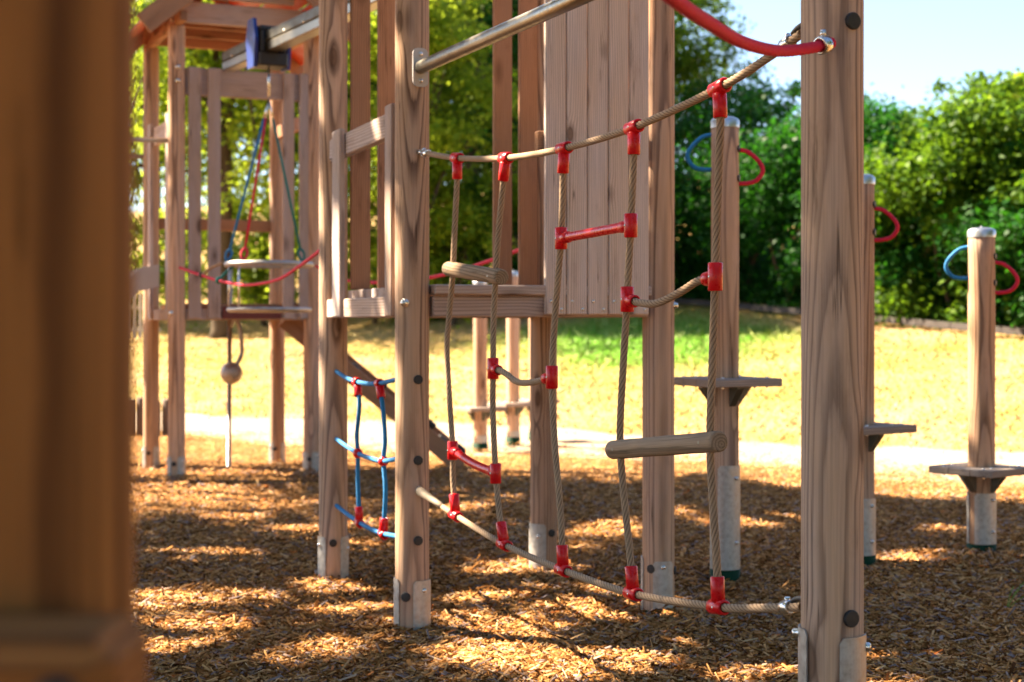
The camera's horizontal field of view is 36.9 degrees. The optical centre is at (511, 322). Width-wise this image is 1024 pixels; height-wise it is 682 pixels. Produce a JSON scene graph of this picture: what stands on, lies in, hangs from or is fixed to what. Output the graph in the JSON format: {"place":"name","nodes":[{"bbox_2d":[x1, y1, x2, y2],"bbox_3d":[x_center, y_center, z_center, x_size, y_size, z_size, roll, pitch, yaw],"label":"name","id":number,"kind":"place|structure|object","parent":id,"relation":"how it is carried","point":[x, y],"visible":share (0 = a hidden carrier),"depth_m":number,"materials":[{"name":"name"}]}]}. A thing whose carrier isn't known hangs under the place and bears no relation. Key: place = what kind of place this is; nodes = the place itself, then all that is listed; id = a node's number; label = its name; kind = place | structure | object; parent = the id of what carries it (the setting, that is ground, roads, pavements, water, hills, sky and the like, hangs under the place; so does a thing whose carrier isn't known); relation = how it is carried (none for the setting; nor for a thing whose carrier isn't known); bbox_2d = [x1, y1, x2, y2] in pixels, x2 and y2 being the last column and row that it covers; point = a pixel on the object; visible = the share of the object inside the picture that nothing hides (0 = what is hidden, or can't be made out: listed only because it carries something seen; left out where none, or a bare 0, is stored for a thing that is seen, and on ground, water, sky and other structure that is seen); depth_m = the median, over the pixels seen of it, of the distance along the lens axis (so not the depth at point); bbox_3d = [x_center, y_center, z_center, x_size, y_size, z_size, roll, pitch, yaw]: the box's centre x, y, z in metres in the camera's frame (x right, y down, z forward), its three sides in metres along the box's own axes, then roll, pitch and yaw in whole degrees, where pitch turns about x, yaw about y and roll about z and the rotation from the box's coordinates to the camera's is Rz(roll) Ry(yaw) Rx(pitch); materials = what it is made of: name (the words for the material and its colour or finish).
{"place":"outdoors","nodes":[
{"label":"outdoors","id":0,"kind":"place"},
{"bbox_2d":[135,175,1023,458],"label":"lawn","id":1,"kind":"structure","parent":0,"point":[916,399],"depth_m":20.51,"materials":[{"name":"green plant"}]},
{"bbox_2d":[136,294,160,337],"bbox_3d":[-8.200,-0.091,31.017,2.200,0.989,0.055,0,0,0],"label":"picket fence","id":2,"kind":"object","parent":1,"relation":"on","point":[139,329],"visible":0.08,"depth_m":30.99,"materials":[{"name":"brown wood"}]},
{"bbox_2d":[136,0,234,239],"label":"tall tree","id":3,"kind":"object","parent":1,"relation":"on","point":[140,165],"visible":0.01,"depth_m":37.22,"materials":[{"name":"green plant"}]},
{"bbox_2d":[136,172,238,322],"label":"bush","id":4,"kind":"object","parent":1,"relation":"on","point":[139,231],"visible":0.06,"depth_m":35.89,"materials":[{"name":"green plant"}]},
{"bbox_2d":[136,6,265,293],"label":"tall tree","id":5,"kind":"object","parent":1,"relation":"on","point":[160,191],"visible":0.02,"depth_m":45.43,"materials":[{"name":"green plant"}]},
{"bbox_2d":[136,0,376,338],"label":"tall tree","id":6,"kind":"object","parent":1,"relation":"on","point":[205,58],"visible":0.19,"depth_m":30.57,"materials":[{"name":"green plant"}]},
{"bbox_2d":[142,170,371,328],"bbox_3d":[-5.238,-1.404,33.196,5.116,4.074,4.769,0,0,0],"label":"bush","id":7,"kind":"object","parent":1,"relation":"on","point":[258,294],"visible":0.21,"depth_m":32.11,"materials":[{"name":"green plant"}]},
{"bbox_2d":[136,4,455,303],"bbox_3d":[-5.754,-5.848,37.583,9.333,11.020,9.542,0,0,0],"label":"tall tree","id":8,"kind":"object","parent":1,"relation":"on","point":[235,151],"depth_m":37.43,"materials":[{"name":"green plant"}]},
{"bbox_2d":[220,57,443,219],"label":"tall tree","id":9,"kind":"object","parent":1,"relation":"on","point":[269,171],"depth_m":42.68,"materials":[{"name":"green plant"}]},
{"bbox_2d":[205,1,517,189],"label":"tall tree","id":10,"kind":"object","parent":1,"relation":"on","point":[296,150],"depth_m":35.57,"materials":[{"name":"green plant"}]},
{"bbox_2d":[269,158,456,323],"bbox_3d":[-2.760,-1.450,30.809,4.173,3.915,4.239,0,0,14],"label":"bush","id":11,"kind":"object","parent":1,"relation":"on","point":[373,229],"visible":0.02,"depth_m":30.46,"materials":[{"name":"green plant"}]},
{"bbox_2d":[297,0,517,212],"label":"lawn tree","id":12,"kind":"object","parent":1,"relation":"on","point":[449,78],"visible":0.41,"depth_m":27.53,"materials":[{"name":"green plant"}]},
{"bbox_2d":[349,131,517,328],"bbox_3d":[-1.000,-1.770,29.152,4.235,3.885,3.796,0,0,0],"label":"bush","id":13,"kind":"object","parent":1,"relation":"on","point":[480,230],"visible":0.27,"depth_m":28.72,"materials":[{"name":"green plant"}]},
{"bbox_2d":[429,25,492,224],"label":"tall tree","id":14,"kind":"object","parent":1,"relation":"on","point":[463,163],"visible":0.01,"depth_m":44.98,"materials":[{"name":"green plant"}]},
{"bbox_2d":[432,169,517,321],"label":"bush","id":15,"kind":"object","parent":1,"relation":"on","point":[514,263],"visible":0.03,"depth_m":29.91,"materials":[{"name":"green plant"}]},
{"bbox_2d":[454,281,506,451],"bbox_3d":[-0.277,0.401,13.400,0.350,1.578,0.350,0,0,-26],"label":"stepping pole","id":16,"kind":"object","parent":1,"relation":"on","point":[478,411],"visible":0.69,"depth_m":13.35,"materials":[{"name":"wood"}]},
{"bbox_2d":[296,0,700,284],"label":"tall tree","id":17,"kind":"object","parent":1,"relation":"on","point":[473,149],"visible":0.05,"depth_m":32.12,"materials":[{"name":"green plant"}]},
{"bbox_2d":[487,270,529,445],"bbox_3d":[0.009,0.356,14.100,0.350,1.668,0.350,0,0,-30],"label":"stepping pole","id":18,"kind":"object","parent":1,"relation":"on","point":[514,404],"visible":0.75,"depth_m":14.04,"materials":[{"name":"wood"}]},
{"bbox_2d":[520,318,559,440],"bbox_3d":[0.221,0.419,14.700,0.350,1.541,0.350,0,0,-30],"label":"stepping pole","id":19,"kind":"object","parent":1,"relation":"on","point":[528,400],"visible":0.12,"depth_m":14.67,"materials":[{"name":"wood"}]},
{"bbox_2d":[429,50,680,259],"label":"tall tree","id":20,"kind":"object","parent":1,"relation":"on","point":[490,169],"depth_m":44.70,"materials":[{"name":"green plant"}]},
{"bbox_2d":[449,1,705,179],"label":"tall tree","id":21,"kind":"object","parent":1,"relation":"on","point":[687,35],"depth_m":36.01,"materials":[{"name":"green plant"}]},
{"bbox_2d":[512,180,695,272],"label":"bush","id":22,"kind":"object","parent":1,"relation":"on","point":[682,222],"depth_m":30.62,"materials":[{"name":"green plant"}]},
{"bbox_2d":[674,0,757,249],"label":"tall tree","id":23,"kind":"object","parent":1,"relation":"on","point":[721,73],"visible":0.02,"depth_m":45.75,"materials":[{"name":"green plant"}]},
{"bbox_2d":[674,0,775,256],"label":"tree","id":24,"kind":"object","parent":1,"relation":"on","point":[689,57],"visible":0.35,"depth_m":35.59,"materials":[{"name":"green plant"}]},
{"bbox_2d":[674,65,792,299],"bbox_3d":[3.680,-2.749,32.379,4.643,5.296,5.403,0,0,27],"label":"shrub","id":25,"kind":"object","parent":1,"relation":"on","point":[705,102],"visible":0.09,"depth_m":30.86,"materials":[{"name":"green plant"}]},
{"bbox_2d":[675,81,799,301],"bbox_3d":[4.572,-2.322,29.906,5.054,5.023,4.452,0,0,-29],"label":"shrub","id":26,"kind":"object","parent":1,"relation":"on","point":[689,199],"visible":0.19,"depth_m":29.64,"materials":[{"name":"green plant"}]},
{"bbox_2d":[688,75,800,156],"bbox_3d":[5.323,-3.123,33.958,3.330,4.775,3.211,0,0,-35],"label":"tree","id":27,"kind":"object","parent":1,"relation":"on","point":[795,92],"visible":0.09,"depth_m":33.69,"materials":[{"name":"green plant"}]},
{"bbox_2d":[678,93,909,307],"bbox_3d":[5.282,-2.035,28.139,4.255,4.380,4.588,0,0,0],"label":"shrub","id":28,"kind":"object","parent":1,"relation":"on","point":[744,246],"visible":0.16,"depth_m":28.03,"materials":[{"name":"green plant"}]},
{"bbox_2d":[705,98,937,316],"bbox_3d":[5.892,-1.881,26.273,4.347,4.003,5.038,0,0,-38],"label":"shrub","id":29,"kind":"object","parent":1,"relation":"on","point":[772,194],"visible":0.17,"depth_m":26.43,"materials":[{"name":"green plant"}]},
{"bbox_2d":[674,298,1023,335],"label":"timber edging","id":30,"kind":"object","parent":1,"relation":"on","point":[960,326],"visible":0.47,"depth_m":24.24,"materials":[{"name":"brown wood"}]},
{"bbox_2d":[674,224,1023,327],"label":"undergrowth","id":31,"kind":"object","parent":1,"relation":"on","point":[746,290],"visible":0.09,"depth_m":29.01,"materials":[{"name":"green plant"}]},
{"bbox_2d":[747,83,989,317],"bbox_3d":[6.384,-1.883,25.789,4.629,3.855,4.686,0,0,0],"label":"shrub","id":32,"kind":"object","parent":1,"relation":"on","point":[887,259],"visible":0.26,"depth_m":24.54,"materials":[{"name":"green plant"}]},
{"bbox_2d":[869,99,959,151],"bbox_3d":[7.329,-2.206,29.010,2.670,3.677,2.756,0,0,28],"label":"tree","id":33,"kind":"object","parent":1,"relation":"on","point":[912,116],"visible":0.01,"depth_m":28.23,"materials":[{"name":"green plant"}]},
{"bbox_2d":[864,77,1023,329],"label":"shrub","id":34,"kind":"object","parent":1,"relation":"on","point":[896,177],"visible":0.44,"depth_m":23.68,"materials":[{"name":"green plant"}]},
{"bbox_2d":[899,70,1023,325],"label":"shrub","id":35,"kind":"object","parent":1,"relation":"on","point":[1011,183],"visible":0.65,"depth_m":23.14,"materials":[{"name":"green plant"}]},
{"bbox_2d":[917,128,1023,339],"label":"shrub","id":36,"kind":"object","parent":1,"relation":"on","point":[1008,227],"visible":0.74,"depth_m":22.45,"materials":[{"name":"green plant"}]},
{"bbox_2d":[917,67,1023,196],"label":"tree","id":37,"kind":"object","parent":1,"relation":"on","point":[1019,85],"visible":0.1,"depth_m":24.39,"materials":[{"name":"green plant"}]},
{"bbox_2d":[135,428,1023,681],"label":"wood chip ground","id":38,"kind":"structure","parent":0,"point":[371,464],"depth_m":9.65,"materials":[{"name":"brown wood"}]},
{"bbox_2d":[0,0,147,681],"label":"post frame","id":39,"kind":"object","parent":38,"relation":"on","point":[67,299],"visible":1,"depth_m":0.85,"materials":[{"name":"brown wood"}]},
{"bbox_2d":[136,264,158,292],"bbox_3d":[-3.383,0.340,10.997,1.601,1.520,0.530,0,0,-24],"label":"slide","id":40,"kind":"object","parent":38,"relation":"on","point":[147,277],"visible":0.15,"depth_m":11.04,"materials":[{"name":"metal"}]},
{"bbox_2d":[136,397,167,436],"bbox_3d":[-3.506,0.911,14.810,0.495,0.377,0.137,0,0,0],"label":"log palisade","id":41,"kind":"object","parent":38,"relation":"on","point":[139,415],"visible":0.25,"depth_m":14.77,"materials":[{"name":"brown wood"}]},
{"bbox_2d":[220,270,243,467],"bbox_3d":[-2.117,0.344,11.602,0.168,1.512,0.193,0,0,0],"label":"rope","id":42,"kind":"object","parent":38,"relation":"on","point":[231,372],"visible":0.98,"depth_m":11.63,"materials":[{"name":"beige fabric"}]},
{"bbox_2d":[136,0,349,480],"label":"roofed tower","id":43,"kind":"structure","parent":38,"relation":"on","point":[176,27],"depth_m":11.19,"materials":[{"name":"wood"}]},
{"bbox_2d":[179,249,318,285],"bbox_3d":[-1.480,-0.307,8.768,0.208,0.179,4.508,0,0,-20],"label":"red rope","id":44,"kind":"object","parent":43,"relation":"attached to","point":[218,280],"visible":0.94,"depth_m":9.12,"materials":[{"name":"red fabric"}]},
{"bbox_2d":[202,261,223,274],"bbox_3d":[-2.016,-0.359,10.306,0.030,0.099,0.260,0,0,-45],"label":"beige tie rope","id":45,"kind":"object","parent":44,"relation":"attached to","point":[212,267],"visible":1,"depth_m":10.27,"materials":[{"name":"beige fabric"}]},
{"bbox_2d":[280,320,466,472],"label":"climbing ramp","id":46,"kind":"structure","parent":38,"relation":"on","point":[438,437],"depth_m":11.38,"materials":[{"name":"brown wood"}]},
{"bbox_2d":[317,0,677,639],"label":"play tower","id":47,"kind":"structure","parent":38,"relation":"on","point":[594,68],"depth_m":5.72,"materials":[{"name":"wood"}]},
{"bbox_2d":[222,0,376,71],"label":"steel beam","id":48,"kind":"structure","parent":47,"relation":"attached to","point":[298,29],"depth_m":9.73,"materials":[{"name":"silver metal"}]},
{"bbox_2d":[246,18,290,71],"bbox_3d":[-1.601,-1.825,10.112,0.254,0.320,0.200,0,0,-29],"label":"trolley","id":49,"kind":"object","parent":48,"relation":"attached to","point":[259,57],"visible":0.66,"depth_m":10.03,"materials":[{"name":"blue plastic"}]},
{"bbox_2d":[224,68,313,312],"bbox_3d":[-1.598,-0.880,10.112,0.589,1.630,0.589,0,0,0],"label":"hanging disc","id":50,"kind":"object","parent":49,"relation":"hanging from","point":[267,264],"visible":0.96,"depth_m":10.00,"materials":[{"name":"fabric"}]},
{"bbox_2d":[220,258,243,278],"bbox_3d":[-1.829,-0.344,10.008,0.185,0.153,0.034,0,0,13],"label":"green tie rope","id":51,"kind":"object","parent":50,"relation":"attached to","point":[225,272],"visible":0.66,"depth_m":10.01,"materials":[{"name":"green fabric"}]},
{"bbox_2d":[335,369,394,539],"bbox_3d":[-0.581,0.509,6.062,0.041,0.627,0.978,0,0,-20],"label":"blue rope net","id":52,"kind":"object","parent":47,"relation":"attached to","point":[383,461],"visible":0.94,"depth_m":5.99,"materials":[{"name":"blue fabric"}]},
{"bbox_2d":[315,248,517,283],"bbox_3d":[-0.587,-0.330,9.091,0.145,0.184,4.541,0,0,-20],"label":"red rope","id":53,"kind":"object","parent":47,"relation":"attached to","point":[490,260],"visible":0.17,"depth_m":8.68,"materials":[{"name":"red fabric"}]},
{"bbox_2d":[674,116,781,585],"bbox_3d":[0.908,0.153,6.550,0.350,2.074,0.350,0,0,-24],"label":"stepping pole","id":54,"kind":"object","parent":38,"relation":"on","point":[733,387],"visible":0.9,"depth_m":6.50,"materials":[{"name":"wood"}]},
{"bbox_2d":[792,0,870,681],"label":"climbing post","id":55,"kind":"object","parent":38,"relation":"on","point":[833,644],"visible":0.98,"depth_m":3.10,"materials":[{"name":"wood"}]},
{"bbox_2d":[412,0,593,86],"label":"steel bar","id":56,"kind":"object","parent":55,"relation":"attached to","point":[423,63],"visible":1,"depth_m":4.79,"materials":[{"name":"silver metal"}]},
{"bbox_2d":[416,23,800,614],"bbox_3d":[0.144,0.039,4.316,0.050,1.351,2.436,0,0,-24],"label":"rope net","id":57,"kind":"object","parent":55,"relation":"attached to","point":[710,442],"visible":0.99,"depth_m":3.98,"materials":[{"name":"beige fabric"}]},
{"bbox_2d":[662,0,835,56],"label":"hanging red rope","id":58,"kind":"object","parent":55,"relation":"attached to","point":[823,43],"visible":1,"depth_m":2.74,"materials":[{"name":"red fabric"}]},
{"bbox_2d":[864,174,916,569],"bbox_3d":[1.580,0.256,6.950,0.350,1.868,0.350,0,0,-34],"label":"stepping pole","id":59,"kind":"object","parent":38,"relation":"on","point":[874,432],"visible":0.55,"depth_m":6.89,"materials":[{"name":"wood"}]},
{"bbox_2d":[929,226,1023,556],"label":"stepping pole","id":60,"kind":"object","parent":38,"relation":"on","point":[981,474],"visible":0.98,"depth_m":7.25,"materials":[{"name":"wood"}]},
{"bbox_2d":[1007,582,1023,607],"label":"grass tuft","id":61,"kind":"object","parent":38,"relation":"on","point":[1015,593],"visible":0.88,"depth_m":5.87,"materials":[{"name":"green plant"}]},
{"bbox_2d":[135,411,1023,485],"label":"path","id":62,"kind":"structure","parent":0,"point":[904,455],"depth_m":14.21,"materials":[{"name":"beige concrete"}]},
{"bbox_2d":[136,0,1023,211],"label":"sky","id":63,"kind":"structure","parent":0,"point":[911,44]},
{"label":"bar support","id":64,"kind":"object","parent":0,"visible":0},
{"bbox_2d":[136,154,142,158],"bbox_3d":[-3.550,-1.273,11.674,1.466,0.036,0.036,0,0,-10],"label":"climbing bar","id":65,"kind":"object","parent":64,"relation":"attached to","point":[139,156],"visible":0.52,"depth_m":11.78,"materials":[{"name":"wood"}]},
{"bbox_2d":[136,137,167,142],"bbox_3d":[-3.158,-1.291,10.775,1.466,0.036,0.036,0,0,-10],"label":"climbing bar","id":66,"kind":"object","parent":64,"relation":"attached to","point":[151,140],"visible":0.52,"depth_m":10.87,"materials":[{"name":"wood"}]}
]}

